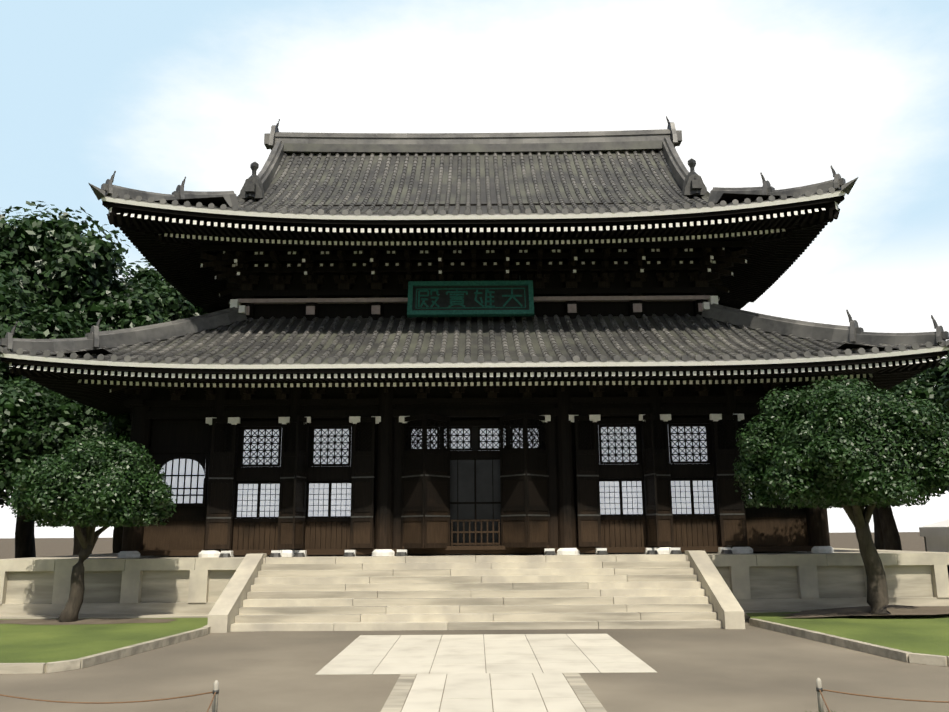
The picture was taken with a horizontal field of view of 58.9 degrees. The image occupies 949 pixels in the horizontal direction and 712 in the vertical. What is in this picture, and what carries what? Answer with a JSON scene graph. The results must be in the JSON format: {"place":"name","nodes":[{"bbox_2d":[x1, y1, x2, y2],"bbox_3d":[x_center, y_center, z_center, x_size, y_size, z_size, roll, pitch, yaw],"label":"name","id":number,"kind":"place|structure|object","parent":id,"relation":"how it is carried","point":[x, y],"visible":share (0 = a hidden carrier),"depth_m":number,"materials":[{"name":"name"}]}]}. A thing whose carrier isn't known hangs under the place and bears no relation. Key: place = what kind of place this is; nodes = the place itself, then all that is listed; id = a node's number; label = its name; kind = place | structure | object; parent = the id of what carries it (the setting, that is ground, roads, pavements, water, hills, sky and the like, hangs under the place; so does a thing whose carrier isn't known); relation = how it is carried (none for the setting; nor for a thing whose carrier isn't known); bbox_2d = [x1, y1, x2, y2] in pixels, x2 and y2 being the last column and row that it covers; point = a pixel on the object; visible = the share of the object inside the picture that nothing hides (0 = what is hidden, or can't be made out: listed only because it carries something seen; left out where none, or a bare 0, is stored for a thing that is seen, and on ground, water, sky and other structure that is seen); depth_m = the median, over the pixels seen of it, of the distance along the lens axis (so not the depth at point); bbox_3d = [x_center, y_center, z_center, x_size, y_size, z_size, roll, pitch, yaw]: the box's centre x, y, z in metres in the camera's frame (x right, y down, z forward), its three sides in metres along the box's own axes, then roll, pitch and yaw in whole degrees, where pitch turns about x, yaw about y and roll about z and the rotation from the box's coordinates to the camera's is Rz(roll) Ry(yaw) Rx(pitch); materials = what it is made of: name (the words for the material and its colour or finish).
{"place":"outdoors","nodes":[
{"label":"outdoors","id":0,"kind":"place"},
{"bbox_2d":[0,618,176,624],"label":"soil","id":1,"kind":"structure","parent":0,"point":[79,621],"depth_m":18.92,"materials":[{"name":"brown soil"}]},
{"bbox_2d":[0,618,207,662],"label":"lawn","id":2,"kind":"structure","parent":0,"point":[23,643],"depth_m":15.96,"materials":[{"name":"green plant"}]},
{"bbox_2d":[7,432,176,621],"bbox_3d":[-8.888,3.954,19.478,3.912,4.359,3.427,0,-12,0],"label":"tree","id":3,"kind":"object","parent":2,"relation":"on","point":[92,486],"visible":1,"depth_m":18.87,"materials":[{"name":"green plant"}]},
{"bbox_2d":[0,532,924,558],"bbox_3d":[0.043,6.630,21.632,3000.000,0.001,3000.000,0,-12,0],"label":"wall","id":4,"kind":"structure","parent":0,"point":[910,541],"depth_m":170.49,"materials":[{"name":"stone"}]},
{"bbox_2d":[0,243,48,337],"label":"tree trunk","id":5,"kind":"object","parent":4,"relation":"on","point":[4,262],"visible":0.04,"depth_m":35.23,"materials":[{"name":"green plant"}]},
{"bbox_2d":[0,375,91,507],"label":"tree","id":6,"kind":"object","parent":4,"relation":"on","point":[20,408],"visible":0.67,"depth_m":24.89,"materials":[{"name":"green plant"}]},
{"bbox_2d":[0,269,117,412],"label":"tree","id":7,"kind":"object","parent":4,"relation":"on","point":[56,324],"visible":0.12,"depth_m":30.29,"materials":[{"name":"green plant"}]},
{"bbox_2d":[6,394,131,554],"bbox_3d":[-12.597,4.322,27.175,5.343,7.185,4.999,7,-14,-32],"label":"tree","id":8,"kind":"object","parent":4,"relation":"on","point":[70,410],"visible":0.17,"depth_m":26.27,"materials":[{"name":"green plant"}]},
{"bbox_2d":[0,201,185,557],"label":"tree","id":9,"kind":"object","parent":4,"relation":"on","point":[65,261],"visible":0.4,"depth_m":35.03,"materials":[{"name":"green plant"}]},
{"bbox_2d":[106,418,122,552],"bbox_3d":[-13.246,4.499,31.046,5.415,8.428,5.602,0,-12,0],"label":"tree","id":10,"kind":"object","parent":4,"relation":"on","point":[117,539],"depth_m":30.69,"materials":[{"name":"plant"}]},
{"bbox_2d":[63,258,206,401],"bbox_3d":[-14.642,2.585,36.886,8.354,14.556,8.625,0,-12,0],"label":"tree","id":11,"kind":"object","parent":4,"relation":"on","point":[130,312],"visible":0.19,"depth_m":35.17,"materials":[{"name":"green plant"}]},
{"bbox_2d":[0,548,948,618],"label":"stone platform","id":12,"kind":"object","parent":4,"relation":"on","point":[115,586],"visible":0.29,"depth_m":20.66,"materials":[{"name":"stone"}]},
{"bbox_2d":[118,202,833,557],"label":"temple building","id":13,"kind":"structure","parent":12,"relation":"on","point":[544,470],"depth_m":22.45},
{"bbox_2d":[98,241,836,399],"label":"eave brackets","id":14,"kind":"object","parent":13,"relation":"attached to","point":[718,263],"visible":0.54,"depth_m":25.04,"materials":[{"name":"black wood"}]},
{"bbox_2d":[407,275,533,317],"bbox_3d":[-0.114,-1.815,25.119,3.720,1.499,0.896,0,-12,0],"label":"signboard","id":15,"kind":"object","parent":13,"relation":"attached to","point":[470,298],"visible":1,"depth_m":24.86},
{"bbox_2d":[88,165,857,206],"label":"roof ridges","id":16,"kind":"object","parent":13,"relation":"attached to","point":[836,183],"visible":0.38,"depth_m":23.91,"materials":[{"name":"grey tile"}]},
{"bbox_2d":[107,202,839,306],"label":"roof rafters","id":17,"kind":"object","parent":13,"relation":"attached to","point":[176,261],"visible":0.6,"depth_m":23.75,"materials":[{"name":"black wood"}]},
{"bbox_2d":[101,187,845,312],"bbox_3d":[-0.013,-2.356,30.775,20.260,0.937,16.435,0,-12,0],"label":"roof eave","id":18,"kind":"object","parent":13,"relation":"attached to","point":[491,220],"visible":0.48,"depth_m":22.78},
{"bbox_2d":[240,116,706,203],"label":"roof ridges","id":19,"kind":"object","parent":13,"relation":"attached to","point":[255,187],"visible":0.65,"depth_m":31.67,"materials":[{"name":"grey tile"}]},
{"bbox_2d":[118,150,828,214],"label":"roof tiles","id":20,"kind":"object","parent":13,"relation":"on","point":[362,180],"visible":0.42,"depth_m":28.97,"materials":[{"name":"grey tile"}]},
{"bbox_2d":[9,314,939,362],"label":"lower roof tiles","id":21,"kind":"object","parent":13,"relation":"on","point":[393,338],"visible":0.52,"depth_m":22.95,"materials":[{"name":"grey tile"}]},
{"bbox_2d":[7,356,941,415],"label":"roof rafters","id":22,"kind":"object","parent":13,"relation":"attached to","point":[80,385],"visible":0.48,"depth_m":21.39,"materials":[{"name":"black wood"}]},
{"bbox_2d":[0,340,948,372],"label":"roof eave","id":23,"kind":"object","parent":13,"relation":"attached to","point":[372,365],"visible":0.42,"depth_m":20.40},
{"bbox_2d":[0,303,948,354],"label":"roof corner ridges","id":24,"kind":"object","parent":13,"relation":"attached to","point":[853,333],"visible":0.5,"depth_m":22.62,"materials":[{"name":"grey tile"}]},
{"bbox_2d":[873,488,948,549],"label":"tree trunk","id":25,"kind":"object","parent":4,"relation":"on","point":[878,540],"depth_m":43.34,"materials":[{"name":"plant"}]},
{"bbox_2d":[878,373,948,550],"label":"tree","id":26,"kind":"object","parent":4,"relation":"on","point":[891,537],"depth_m":33.47,"materials":[{"name":"plant"}]},
{"bbox_2d":[883,351,948,428],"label":"tree","id":27,"kind":"object","parent":4,"relation":"on","point":[929,392],"visible":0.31,"depth_m":30.86,"materials":[{"name":"green plant"}]},
{"bbox_2d":[919,519,948,551],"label":"white tent","id":28,"kind":"object","parent":4,"relation":"on","point":[936,536],"visible":0.52,"depth_m":25.15,"materials":[{"name":"fabric"}]},
{"bbox_2d":[936,368,948,422],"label":"tree","id":29,"kind":"object","parent":4,"relation":"on","point":[945,390],"visible":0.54,"depth_m":28.91,"materials":[{"name":"green plant"}]},
{"bbox_2d":[0,619,948,711],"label":"ground","id":30,"kind":"structure","parent":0,"point":[749,668],"depth_m":11.85,"materials":[{"name":"grey concrete"}]},
{"bbox_2d":[0,625,210,673],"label":"lawn kerb","id":31,"kind":"structure","parent":30,"relation":"on","point":[60,666],"depth_m":13.44,"materials":[{"name":"stone"}]},
{"bbox_2d":[0,680,218,711],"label":"rope fence","id":32,"kind":"object","parent":30,"relation":"on","point":[215,692],"visible":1,"depth_m":8.98,"materials":[{"name":"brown wood"}]},
{"bbox_2d":[207,550,744,632],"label":"stone stairs","id":33,"kind":"structure","parent":30,"relation":"on","point":[693,591],"depth_m":18.90,"materials":[{"name":"stone"}]},
{"bbox_2d":[315,634,656,711],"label":"stone paving","id":34,"kind":"structure","parent":30,"relation":"on","point":[496,673],"depth_m":12.72,"materials":[{"name":"stone"}]},
{"bbox_2d":[749,618,948,666],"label":"lawn kerb","id":35,"kind":"structure","parent":30,"relation":"on","point":[903,656],"depth_m":14.43,"materials":[{"name":"stone"}]},
{"bbox_2d":[816,678,948,711],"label":"rope fence","id":36,"kind":"object","parent":30,"relation":"on","point":[820,690],"visible":1,"depth_m":8.79,"materials":[{"name":"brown wood"}]},
{"bbox_2d":[0,0,948,537],"label":"sky","id":37,"kind":"structure","parent":0,"point":[156,94],"materials":[{"name":"white"}]},
{"bbox_2d":[746,612,948,655],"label":"lawn","id":38,"kind":"structure","parent":0,"point":[924,634],"depth_m":16.35,"materials":[{"name":"green plant"}]},
{"bbox_2d":[733,375,948,616],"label":"tree","id":39,"kind":"object","parent":38,"relation":"on","point":[858,454],"visible":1,"depth_m":17.80,"materials":[{"name":"green plant"}]},
{"bbox_2d":[783,605,948,617],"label":"soil","id":40,"kind":"structure","parent":0,"point":[891,609],"depth_m":18.57,"materials":[{"name":"soil"}]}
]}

